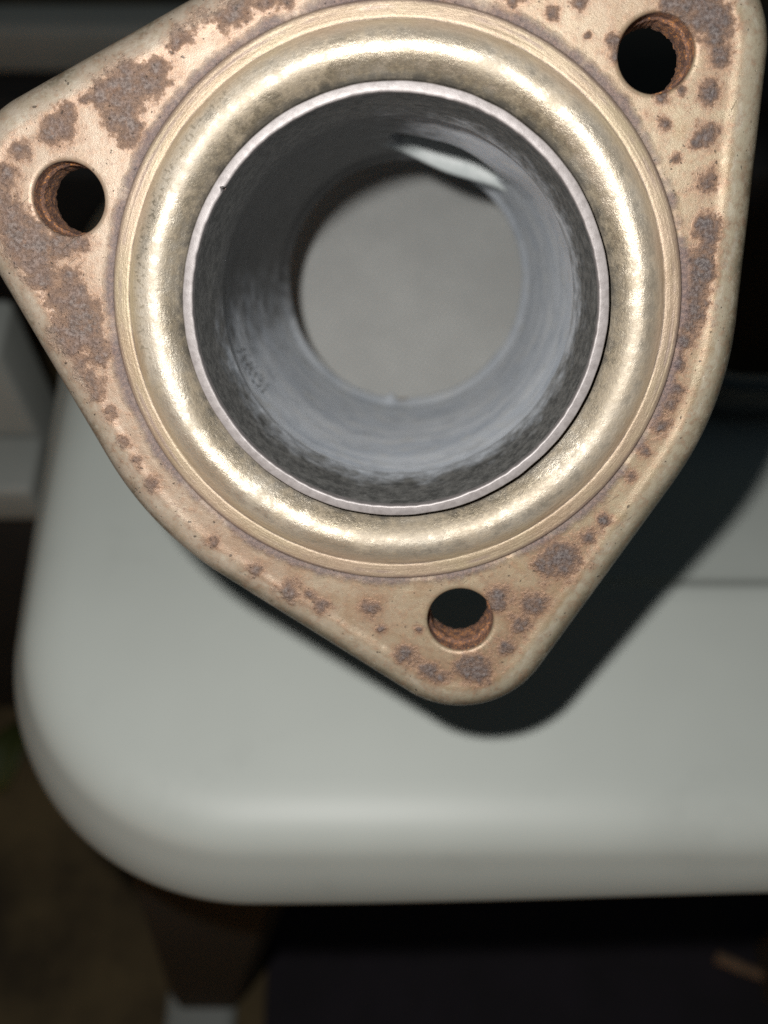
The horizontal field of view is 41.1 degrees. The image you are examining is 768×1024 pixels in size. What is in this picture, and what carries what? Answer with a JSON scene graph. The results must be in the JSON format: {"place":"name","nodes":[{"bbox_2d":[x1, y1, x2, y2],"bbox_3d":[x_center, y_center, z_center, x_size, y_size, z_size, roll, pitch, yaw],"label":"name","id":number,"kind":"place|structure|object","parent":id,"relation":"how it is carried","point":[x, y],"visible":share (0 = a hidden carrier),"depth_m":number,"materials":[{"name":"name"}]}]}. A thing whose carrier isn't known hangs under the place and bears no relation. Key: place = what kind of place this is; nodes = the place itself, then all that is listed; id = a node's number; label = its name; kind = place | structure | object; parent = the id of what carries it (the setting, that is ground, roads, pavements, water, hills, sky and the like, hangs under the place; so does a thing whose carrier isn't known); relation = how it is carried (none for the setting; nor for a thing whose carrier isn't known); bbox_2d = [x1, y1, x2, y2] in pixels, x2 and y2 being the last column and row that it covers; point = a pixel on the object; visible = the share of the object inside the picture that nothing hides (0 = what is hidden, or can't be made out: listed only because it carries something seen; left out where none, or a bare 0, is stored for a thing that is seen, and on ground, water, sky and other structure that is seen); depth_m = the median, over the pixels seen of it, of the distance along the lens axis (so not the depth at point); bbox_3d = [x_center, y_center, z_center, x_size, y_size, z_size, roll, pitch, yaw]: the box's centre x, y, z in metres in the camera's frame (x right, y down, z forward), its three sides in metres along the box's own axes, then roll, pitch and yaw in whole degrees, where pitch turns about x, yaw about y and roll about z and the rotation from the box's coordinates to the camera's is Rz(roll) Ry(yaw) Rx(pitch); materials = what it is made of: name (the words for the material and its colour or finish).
{"place":"outdoors","nodes":[
{"label":"outdoors","id":0,"kind":"place"},
{"bbox_2d":[0,721,24,791],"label":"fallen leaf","id":1,"kind":"object","parent":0,"point":[12,745],"visible":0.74,"depth_m":0.72,"materials":[{"name":"green plant"}]},
{"bbox_2d":[0,0,767,1023],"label":"ground","id":2,"kind":"structure","parent":0,"point":[76,944],"depth_m":0.67,"materials":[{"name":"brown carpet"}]},
{"bbox_2d":[0,301,55,706],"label":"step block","id":3,"kind":"structure","parent":2,"relation":"on","point":[27,401],"depth_m":0.49,"materials":[{"name":"grey plastic"}]},
{"bbox_2d":[0,4,767,347],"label":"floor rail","id":4,"kind":"object","parent":2,"relation":"on","point":[40,44],"visible":0.12,"depth_m":0.76,"materials":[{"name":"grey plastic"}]},
{"bbox_2d":[14,160,767,1023],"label":"plastic stool","id":5,"kind":"object","parent":2,"relation":"on","point":[226,770],"visible":0.44,"depth_m":0.27,"materials":[{"name":"white plastic"}]},
{"bbox_2d":[0,0,766,704],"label":"exhaust pipe","id":6,"kind":"object","parent":5,"relation":"on","point":[522,480],"visible":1,"depth_m":0.17,"materials":[{"name":"metal"}]},
{"bbox_2d":[264,893,767,1023],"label":"floor mat","id":7,"kind":"object","parent":2,"relation":"on","point":[633,960],"visible":0.13,"depth_m":0.66,"materials":[{"name":"black rubber"}]},
{"bbox_2d":[714,950,762,979],"bbox_3d":[0.237,0.293,0.648,0.055,0.009,0.008,20,61,11],"label":"dry stick","id":8,"kind":"object","parent":7,"relation":"on","point":[729,962],"visible":1,"depth_m":0.65,"materials":[{"name":"brown wood"}]}
]}

